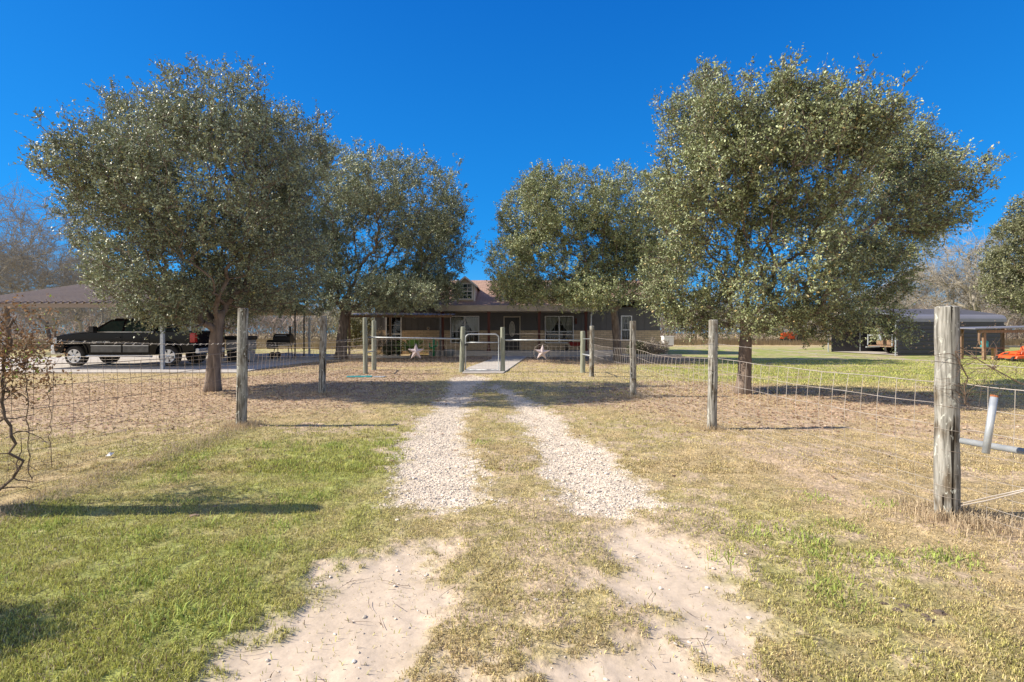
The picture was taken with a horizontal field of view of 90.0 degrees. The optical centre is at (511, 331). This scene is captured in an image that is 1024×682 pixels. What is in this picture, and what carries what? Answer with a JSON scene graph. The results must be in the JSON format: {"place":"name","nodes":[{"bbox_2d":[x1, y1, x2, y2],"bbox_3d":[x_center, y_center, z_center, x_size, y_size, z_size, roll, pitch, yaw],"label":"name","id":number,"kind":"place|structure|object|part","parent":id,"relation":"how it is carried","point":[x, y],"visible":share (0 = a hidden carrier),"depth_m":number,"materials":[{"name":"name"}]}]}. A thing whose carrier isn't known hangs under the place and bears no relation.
{"place":"outdoors","nodes":[
{"label":"outdoors","id":0,"kind":"place"},
{"bbox_2d":[0,333,1023,681],"bbox_3d":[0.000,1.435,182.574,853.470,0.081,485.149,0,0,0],"label":"ground","id":1,"kind":"structure","parent":0,"point":[294,653],"depth_m":3.67,"materials":[{"name":"beige soil"}]},
{"bbox_2d":[0,288,46,338],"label":"bare tree","id":2,"kind":"object","parent":1,"relation":"on","point":[21,334],"visible":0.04,"depth_m":74.39,"materials":[{"name":"brown wood"}]},
{"bbox_2d":[0,238,58,294],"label":"bare tree","id":3,"kind":"object","parent":1,"relation":"on","point":[15,274],"visible":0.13,"depth_m":45.96,"materials":[{"name":"brown wood"}]},
{"bbox_2d":[0,291,61,493],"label":"dead vine","id":4,"kind":"object","parent":1,"relation":"on","point":[5,352],"visible":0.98,"depth_m":4.30,"materials":[{"name":"brown plant"}]},
{"bbox_2d":[17,303,86,336],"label":"bare tree","id":5,"kind":"object","parent":1,"relation":"on","point":[69,319],"visible":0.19,"depth_m":63.77,"materials":[{"name":"plant"}]},
{"bbox_2d":[0,171,112,344],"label":"bare tree","id":6,"kind":"object","parent":1,"relation":"on","point":[27,259],"visible":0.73,"depth_m":36.16,"materials":[{"name":"grey plant"}]},
{"bbox_2d":[0,239,115,341],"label":"bare tree","id":7,"kind":"object","parent":1,"relation":"on","point":[46,324],"visible":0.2,"depth_m":46.41,"materials":[{"name":"brown wood"}]},
{"bbox_2d":[11,257,144,331],"bbox_3d":[-33.197,-2.147,39.908,8.921,7.485,9.725,0,0,-25],"label":"bare tree","id":8,"kind":"object","parent":1,"relation":"on","point":[77,315],"visible":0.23,"depth_m":38.82,"materials":[{"name":"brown wood"}]},
{"bbox_2d":[65,303,112,330],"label":"bare tree","id":9,"kind":"object","parent":1,"relation":"on","point":[89,318],"visible":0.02,"depth_m":74.09,"materials":[{"name":"brown wood"}]},
{"bbox_2d":[87,275,146,318],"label":"bare tree","id":10,"kind":"object","parent":1,"relation":"on","point":[123,315],"visible":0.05,"depth_m":61.70,"materials":[{"name":"brown wood"}]},
{"bbox_2d":[8,51,348,391],"bbox_3d":[-8.128,-2.677,12.085,7.493,8.472,5.911,0,0,0],"label":"oak tree","id":11,"kind":"object","parent":1,"relation":"on","point":[138,165],"visible":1,"depth_m":11.23,"materials":[{"name":"green plant"}]},
{"bbox_2d":[0,353,357,373],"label":"concrete slab","id":12,"kind":"structure","parent":1,"relation":"on","point":[144,366],"depth_m":21.71,"materials":[{"name":"grey concrete"}]},
{"bbox_2d":[51,318,224,365],"bbox_3d":[-15.560,0.415,21.500,5.960,1.940,2.480,0,0,0],"label":"pickup truck","id":13,"kind":"object","parent":12,"relation":"on","point":[115,331],"visible":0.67,"depth_m":20.54,"materials":[{"name":"black paint"}]},
{"bbox_3d":[-16.270,0.465,20.517,1.260,0.840,0.044,0,0,0],"label":"door","id":14,"kind":"part","parent":13,"relation":"part of","materials":[{"name":"black paint"}]},
{"bbox_3d":[-16.200,-0.230,20.650,1.040,0.430,0.155,0,0,0],"label":"side window","id":15,"kind":"part","parent":13,"relation":"part of","materials":[{"name":"black glass"}]},
{"bbox_3d":[-15.085,0.465,20.517,1.070,0.840,0.044,0,0,0],"label":"door","id":16,"kind":"part","parent":13,"relation":"part of","materials":[{"name":"black paint"}]},
{"bbox_3d":[-15.130,-0.230,20.650,0.900,0.430,0.155,0,0,0],"label":"side window","id":17,"kind":"part","parent":13,"relation":"part of","materials":[{"name":"black glass"}]},
{"bbox_3d":[-14.385,-0.235,21.500,0.150,0.400,1.575,0,0,0],"label":"rear window","id":18,"kind":"part","parent":13,"relation":"part of","materials":[{"name":"black glass"}]},
{"bbox_2d":[0,282,314,368],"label":"carport","id":19,"kind":"object","parent":12,"relation":"on","point":[73,295],"visible":0.26,"depth_m":19.82,"materials":[{"name":"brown metal"}]},
{"bbox_2d":[221,323,224,357],"bbox_3d":[-15.255,0.135,27.000,0.260,2.730,0.260,0,0,0],"label":"wooden post","id":20,"kind":"object","parent":12,"relation":"on","point":[223,345],"depth_m":26.94,"materials":[{"name":"wood"}]},
{"bbox_2d":[224,336,257,361],"bbox_3d":[-12.480,0.795,23.600,1.200,1.210,0.680,0,0,0],"label":"barbecue cabinet","id":21,"kind":"object","parent":12,"relation":"on","point":[233,339],"visible":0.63,"depth_m":23.32,"materials":[{"name":"grey metal"}]},
{"bbox_3d":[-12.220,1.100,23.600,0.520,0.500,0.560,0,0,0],"label":"side door","id":22,"kind":"part","parent":21,"relation":"part of","materials":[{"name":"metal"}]},
{"bbox_2d":[266,326,293,358],"bbox_3d":[-11.970,0.551,26.453,1.400,1.663,0.945,0,0,0],"label":"smoker grill","id":23,"kind":"object","parent":12,"relation":"on","point":[282,339],"visible":0.94,"depth_m":26.38,"materials":[{"name":"black paint"}]},
{"bbox_2d":[294,314,297,356],"bbox_3d":[-11.780,0.175,27.800,0.240,2.650,0.240,0,0,0],"label":"thin pole","id":24,"kind":"object","parent":12,"relation":"on","point":[295,335],"visible":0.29,"depth_m":27.78,"materials":[{"name":"black metal"}]},
{"bbox_2d":[301,314,304,356],"bbox_3d":[-11.619,0.175,28.600,0.240,2.650,0.240,0,0,0],"label":"thin pole","id":25,"kind":"object","parent":12,"relation":"on","point":[303,336],"visible":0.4,"depth_m":28.57,"materials":[{"name":"black metal"}]},
{"bbox_2d":[0,339,362,373],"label":"wire fence","id":26,"kind":"object","parent":1,"relation":"on","point":[183,360],"visible":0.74,"depth_m":17.27,"materials":[{"name":"metal"}]},
{"bbox_2d":[0,308,367,496],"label":"wire fence","id":27,"kind":"object","parent":1,"relation":"on","point":[242,386],"visible":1,"depth_m":7.73,"materials":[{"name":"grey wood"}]},
{"bbox_2d":[0,325,67,480],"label":"dead vine","id":28,"kind":"object","parent":27,"relation":"attached to","point":[32,336],"visible":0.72,"depth_m":4.50,"materials":[{"name":"brown plant"}]},
{"bbox_2d":[10,341,79,467],"bbox_3d":[-4.276,0.668,4.712,0.430,1.165,0.459,0,0,0],"label":"dead vine","id":29,"kind":"object","parent":27,"relation":"attached to","point":[48,377],"visible":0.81,"depth_m":4.71,"materials":[{"name":"brown plant"}]},
{"bbox_2d":[176,505,217,516],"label":"dirt clods","id":30,"kind":"object","parent":1,"relation":"on","point":[190,515],"visible":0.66,"depth_m":3.98,"materials":[{"name":"brown soil"}]},
{"bbox_2d":[229,315,274,335],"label":"bare tree","id":31,"kind":"object","parent":1,"relation":"on","point":[255,320],"visible":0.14,"depth_m":62.50,"materials":[{"name":"grey plant"}]},
{"bbox_2d":[259,315,291,332],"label":"bare tree","id":32,"kind":"object","parent":1,"relation":"on","point":[276,322],"visible":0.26,"depth_m":67.85,"materials":[{"name":"grey plant"}]},
{"bbox_2d":[281,316,311,338],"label":"bare tree","id":33,"kind":"object","parent":1,"relation":"on","point":[296,323],"visible":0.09,"depth_m":71.41,"materials":[{"name":"brown wood"}]},
{"bbox_2d":[307,304,338,335],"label":"bare tree","id":34,"kind":"object","parent":1,"relation":"on","point":[328,315],"visible":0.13,"depth_m":68.66,"materials":[{"name":"brown wood"}]},
{"bbox_2d":[207,132,484,358],"bbox_3d":[-8.108,-4.598,27.614,12.457,12.347,12.617,0,0,23],"label":"oak tree","id":35,"kind":"object","parent":1,"relation":"on","point":[365,198],"visible":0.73,"depth_m":26.18,"materials":[{"name":"green plant"}]},
{"bbox_2d":[335,300,371,352],"bbox_3d":[-10.425,-0.344,34.033,2.530,3.716,2.136,0,0,0],"label":"shrub","id":36,"kind":"object","parent":1,"relation":"on","point":[356,327],"visible":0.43,"depth_m":33.72,"materials":[{"name":"green plant"}]},
{"bbox_2d":[347,375,385,377],"bbox_3d":[-4.588,1.413,16.124,1.229,0.035,0.397,0,0,-4],"label":"plastic board","id":37,"kind":"object","parent":1,"relation":"on","point":[366,376],"visible":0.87,"depth_m":15.99,"materials":[{"name":"plastic"}]},
{"bbox_2d":[362,328,393,354],"bbox_3d":[-7.498,0.585,28.883,1.886,1.854,1.660,0,0,0],"label":"shrub","id":38,"kind":"object","parent":1,"relation":"on","point":[382,342],"visible":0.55,"depth_m":28.76,"materials":[{"name":"green plant"}]},
{"bbox_2d":[357,354,398,355],"bbox_3d":[-7.399,1.369,28.206,2.391,0.253,0.539,0,0,0],"label":"rock pile","id":39,"kind":"object","parent":1,"relation":"on","point":[382,355],"visible":0.27,"depth_m":28.18,"materials":[{"name":"grey stone"}]},
{"bbox_2d":[380,340,402,355],"bbox_3d":[-6.764,0.990,28.702,1.198,1.056,1.210,0,0,-42],"label":"shrub","id":40,"kind":"object","parent":1,"relation":"on","point":[387,351],"visible":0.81,"depth_m":28.51,"materials":[{"name":"green plant"}]},
{"bbox_2d":[394,340,436,358],"bbox_3d":[-5.294,0.883,27.314,2.148,1.133,2.398,0,0,25],"label":"sago palm","id":41,"kind":"object","parent":1,"relation":"on","point":[406,347],"visible":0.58,"depth_m":27.19,"materials":[{"name":"green plant"}]},
{"bbox_2d":[367,321,464,371],"bbox_3d":[-3.429,0.547,18.194,3.562,1.914,1.792,0,0,0],"label":"pipe rail fence","id":42,"kind":"object","parent":1,"relation":"on","point":[462,349],"visible":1,"depth_m":18.07,"materials":[{"name":"grey metal"}]},
{"bbox_2d":[408,344,423,357],"bbox_3d":[-3.320,0.661,17.673,0.571,0.543,0.066,0,0,0],"label":"barn star","id":43,"kind":"object","parent":42,"relation":"attached to","point":[416,351],"visible":1,"depth_m":17.68,"materials":[{"name":"metal"}]},
{"bbox_2d":[465,334,498,370],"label":"walk gate","id":44,"kind":"structure","parent":42,"relation":"attached to","point":[473,369],"depth_m":18.06,"materials":[{"name":"metal"}]},
{"bbox_2d":[429,339,437,355],"bbox_3d":[-4.575,0.920,29.900,0.539,1.060,0.150,0,0,0],"label":"metal cactus","id":45,"kind":"object","parent":1,"relation":"on","point":[433,345],"visible":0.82,"depth_m":29.86,"materials":[{"name":"green paint"}]},
{"bbox_2d":[444,349,453,356],"bbox_3d":[-3.663,1.230,29.600,0.572,0.400,0.545,0,0,-40],"label":"washtub","id":46,"kind":"object","parent":1,"relation":"on","point":[448,352],"visible":0.96,"depth_m":29.43,"materials":[{"name":"metal"}]},
{"bbox_2d":[0,438,1000,649],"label":"weeds","id":47,"kind":"object","parent":1,"relation":"on","point":[178,612],"visible":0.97,"depth_m":3.26,"materials":[{"name":"green plant"}]},
{"bbox_2d":[331,354,681,357],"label":"kerb","id":48,"kind":"structure","parent":1,"relation":"on","point":[652,355],"depth_m":28.90,"materials":[{"name":"concrete"}]},
{"bbox_2d":[0,356,1023,477],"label":"fallen leaves","id":49,"kind":"object","parent":1,"relation":"on","point":[480,361],"visible":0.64,"depth_m":11.10,"materials":[{"name":"brown plant"}]},
{"bbox_2d":[0,298,1023,340],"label":"thicket","id":50,"kind":"object","parent":1,"relation":"on","point":[315,324],"visible":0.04,"depth_m":69.63,"materials":[{"name":"brown plant"}]},
{"bbox_2d":[365,276,659,355],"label":"house","id":51,"kind":"structure","parent":1,"relation":"on","point":[480,310],"depth_m":32.44,"materials":[{"name":"brown wood"}]},
{"bbox_2d":[386,317,401,343],"bbox_3d":[-7.500,-0.010,32.480,1.010,2.030,0.140,0,0,0],"label":"window","id":52,"kind":"structure","parent":51,"relation":"in","point":[386,317],"depth_m":32.41,"materials":[{"name":"white glass"}]},
{"bbox_2d":[348,312,457,356],"bbox_3d":[-6.375,0.149,30.440,6.050,2.702,3.080,0,0,0],"label":"patio awning","id":53,"kind":"object","parent":51,"relation":"attached to","point":[415,314],"visible":0.75,"depth_m":28.93,"materials":[{"name":"metal"}]},
{"bbox_2d":[450,316,478,342],"bbox_3d":[-2.995,-0.140,32.522,1.840,1.730,0.225,0,0,0],"label":"window","id":54,"kind":"structure","parent":51,"relation":"in","point":[473,321],"depth_m":32.59,"materials":[{"name":"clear glass"}]},
{"bbox_2d":[503,316,520,349],"bbox_3d":[0.000,0.085,32.480,1.080,2.130,0.140,0,0,0],"label":"door","id":55,"kind":"structure","parent":51,"relation":"in","point":[512,326],"depth_m":32.48,"materials":[{"name":"black paint"}]},
{"bbox_2d":[545,316,573,342],"bbox_3d":[2.995,-0.140,32.522,1.840,1.730,0.225,0,0,0],"label":"window","id":56,"kind":"structure","parent":51,"relation":"in","point":[550,321],"depth_m":32.59,"materials":[{"name":"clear glass"}]},
{"bbox_2d":[621,316,631,339],"bbox_3d":[7.250,-0.235,32.522,0.710,1.580,0.225,0,0,0],"label":"window","id":57,"kind":"structure","parent":51,"relation":"in","point":[622,317],"depth_m":32.59,"materials":[{"name":"white glass"}]},
{"bbox_2d":[6,429,1023,681],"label":"twigs","id":58,"kind":"object","parent":1,"relation":"on","point":[530,525],"visible":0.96,"depth_m":3.18,"materials":[{"name":"brown wood"}]},
{"bbox_2d":[500,327,588,372],"bbox_3d":[1.451,0.671,17.849,3.515,1.661,1.527,0,0,32],"label":"pipe rail fence","id":59,"kind":"object","parent":1,"relation":"on","point":[582,350],"visible":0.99,"depth_m":18.05,"materials":[{"name":"grey metal"}]},
{"bbox_2d":[535,344,550,360],"bbox_3d":[1.060,0.730,17.979,0.603,0.600,0.074,0,0,0],"label":"barn star","id":60,"kind":"object","parent":59,"relation":"attached to","point":[542,352],"visible":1,"depth_m":17.99,"materials":[{"name":"metal"}]},
{"bbox_2d":[564,342,587,350],"bbox_3d":[3.908,0.888,31.200,1.521,0.515,0.600,0,0,0],"label":"wheelbarrow","id":61,"kind":"object","parent":1,"relation":"on","point":[573,344],"visible":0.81,"depth_m":30.98,"materials":[{"name":"red paint"}]},
{"bbox_2d":[480,158,707,360],"bbox_3d":[4.223,-3.379,25.012,11.476,9.900,7.590,0,0,0],"label":"oak tree","id":62,"kind":"object","parent":1,"relation":"on","point":[586,290],"visible":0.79,"depth_m":23.86,"materials":[{"name":"green plant"}]},
{"bbox_2d":[625,340,651,353],"bbox_3d":[7.446,0.976,29.994,1.723,1.092,1.395,0,0,0],"label":"shrub","id":63,"kind":"object","parent":1,"relation":"on","point":[639,344],"visible":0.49,"depth_m":29.82,"materials":[{"name":"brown plant"}]},
{"bbox_2d":[640,338,669,353],"bbox_3d":[8.299,0.916,29.610,1.836,1.306,1.379,0,0,0],"label":"shrub","id":64,"kind":"object","parent":1,"relation":"on","point":[657,347],"visible":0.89,"depth_m":29.38,"materials":[{"name":"brown plant"}]},
{"bbox_2d":[660,314,675,334],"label":"bare tree","id":65,"kind":"object","parent":1,"relation":"on","point":[664,327],"visible":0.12,"depth_m":74.41,"materials":[{"name":"brown wood"}]},
{"bbox_2d":[661,336,674,345],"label":"white box","id":66,"kind":"object","parent":1,"relation":"on","point":[670,339],"visible":0.72,"depth_m":49.67,"materials":[{"name":"white"}]},
{"bbox_2d":[693,286,741,325],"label":"bare tree","id":67,"kind":"object","parent":1,"relation":"on","point":[726,307],"visible":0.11,"depth_m":61.73,"materials":[{"name":"grey plant"}]},
{"bbox_2d":[779,326,806,340],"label":"orange tractor","id":68,"kind":"object","parent":1,"relation":"on","point":[791,338],"visible":0.34,"depth_m":60.60,"materials":[{"name":"paint"}]},
{"bbox_2d":[589,306,1023,530],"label":"wire fence","id":69,"kind":"object","parent":1,"relation":"on","point":[948,440],"visible":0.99,"depth_m":3.96,"materials":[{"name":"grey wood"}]},
{"bbox_2d":[911,322,1023,426],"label":"dead vine","id":70,"kind":"object","parent":69,"relation":"attached to","point":[967,378],"visible":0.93,"depth_m":3.85,"materials":[{"name":"brown plant"}]},
{"bbox_2d":[803,318,830,342],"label":"bare tree","id":71,"kind":"object","parent":1,"relation":"on","point":[816,327],"visible":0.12,"depth_m":56.81,"materials":[{"name":"brown wood"}]},
{"bbox_2d":[627,41,1014,394],"bbox_3d":[7.348,-2.720,11.809,9.892,8.553,5.527,0,0,-16],"label":"oak tree","id":72,"kind":"object","parent":1,"relation":"on","point":[765,144],"visible":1,"depth_m":10.34,"materials":[{"name":"green plant"}]},
{"bbox_2d":[855,287,925,309],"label":"bare tree","id":73,"kind":"object","parent":1,"relation":"on","point":[904,303],"visible":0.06,"depth_m":57.21,"materials":[{"name":"grey plant"}]},
{"bbox_2d":[880,602,946,622],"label":"dirt clods","id":74,"kind":"object","parent":1,"relation":"on","point":[939,611],"visible":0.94,"depth_m":2.62,"materials":[{"name":"soil"}]},
{"bbox_2d":[828,309,1006,355],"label":"metal building","id":75,"kind":"structure","parent":1,"relation":"on","point":[969,318],"depth_m":30.87,"materials":[{"name":"metal"}]},
{"bbox_2d":[866,328,897,352],"bbox_3d":[24.541,0.573,32.602,4.186,1.645,2.529,0,0,0],"label":"utility trailer","id":76,"kind":"object","parent":75,"relation":"in","point":[886,346],"visible":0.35,"depth_m":32.53,"materials":[{"name":"metal"}]},
{"bbox_2d":[902,294,950,308],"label":"bare tree","id":77,"kind":"object","parent":1,"relation":"on","point":[928,303],"visible":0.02,"depth_m":66.43,"materials":[{"name":"brown wood"}]},
{"bbox_2d":[874,261,1002,310],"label":"bare tree","id":78,"kind":"object","parent":1,"relation":"on","point":[924,292],"visible":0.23,"depth_m":51.16,"materials":[{"name":"brown wood"}]},
{"bbox_2d":[892,223,1023,313],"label":"bare tree","id":79,"kind":"object","parent":1,"relation":"on","point":[973,300],"visible":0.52,"depth_m":47.07,"materials":[{"name":"grey wood"}]},
{"bbox_2d":[959,268,1022,340],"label":"bare tree","id":80,"kind":"object","parent":1,"relation":"on","point":[999,311],"visible":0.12,"depth_m":55.86,"materials":[{"name":"brown wood"}]},
{"bbox_2d":[960,326,1023,359],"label":"open shed","id":81,"kind":"structure","parent":1,"relation":"on","point":[1002,347],"depth_m":25.75,"materials":[{"name":"metal"}]},
{"bbox_2d":[972,191,1023,320],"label":"evergreen tree","id":82,"kind":"object","parent":1,"relation":"on","point":[1013,273],"visible":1,"depth_m":35.61,"materials":[{"name":"green plant"}]},
{"bbox_2d":[987,305,1023,338],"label":"bare tree","id":83,"kind":"object","parent":1,"relation":"on","point":[1012,319],"visible":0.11,"depth_m":61.31,"materials":[{"name":"grey plant"}]},
{"bbox_2d":[994,342,1023,361],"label":"riding mower","id":84,"kind":"object","parent":1,"relation":"on","point":[1016,355],"visible":0.85,"depth_m":24.80,"materials":[{"name":"orange paint"}]},
{"bbox_2d":[0,359,1023,681],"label":"grass","id":85,"kind":"structure","parent":0,"point":[914,509],"depth_m":3.55,"materials":[{"name":"green plant"}]},
{"bbox_2d":[0,336,1023,348],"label":"tall dry grass","id":86,"kind":"structure","parent":0,"point":[723,341],"depth_m":54.42,"materials":[{"name":"beige plant"}]},
{"bbox_2d":[0,0,1023,332],"label":"sky","id":87,"kind":"structure","parent":0,"point":[504,86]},
{"bbox_2d":[462,355,610,373],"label":"path","id":88,"kind":"structure","parent":0,"point":[511,361],"depth_m":22.48,"materials":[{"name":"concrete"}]},
{"bbox_2d":[219,375,915,681],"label":"gravel","id":89,"kind":"structure","parent":0,"point":[527,417],"depth_m":5.39,"materials":[{"name":"grey gravel"}]}
]}

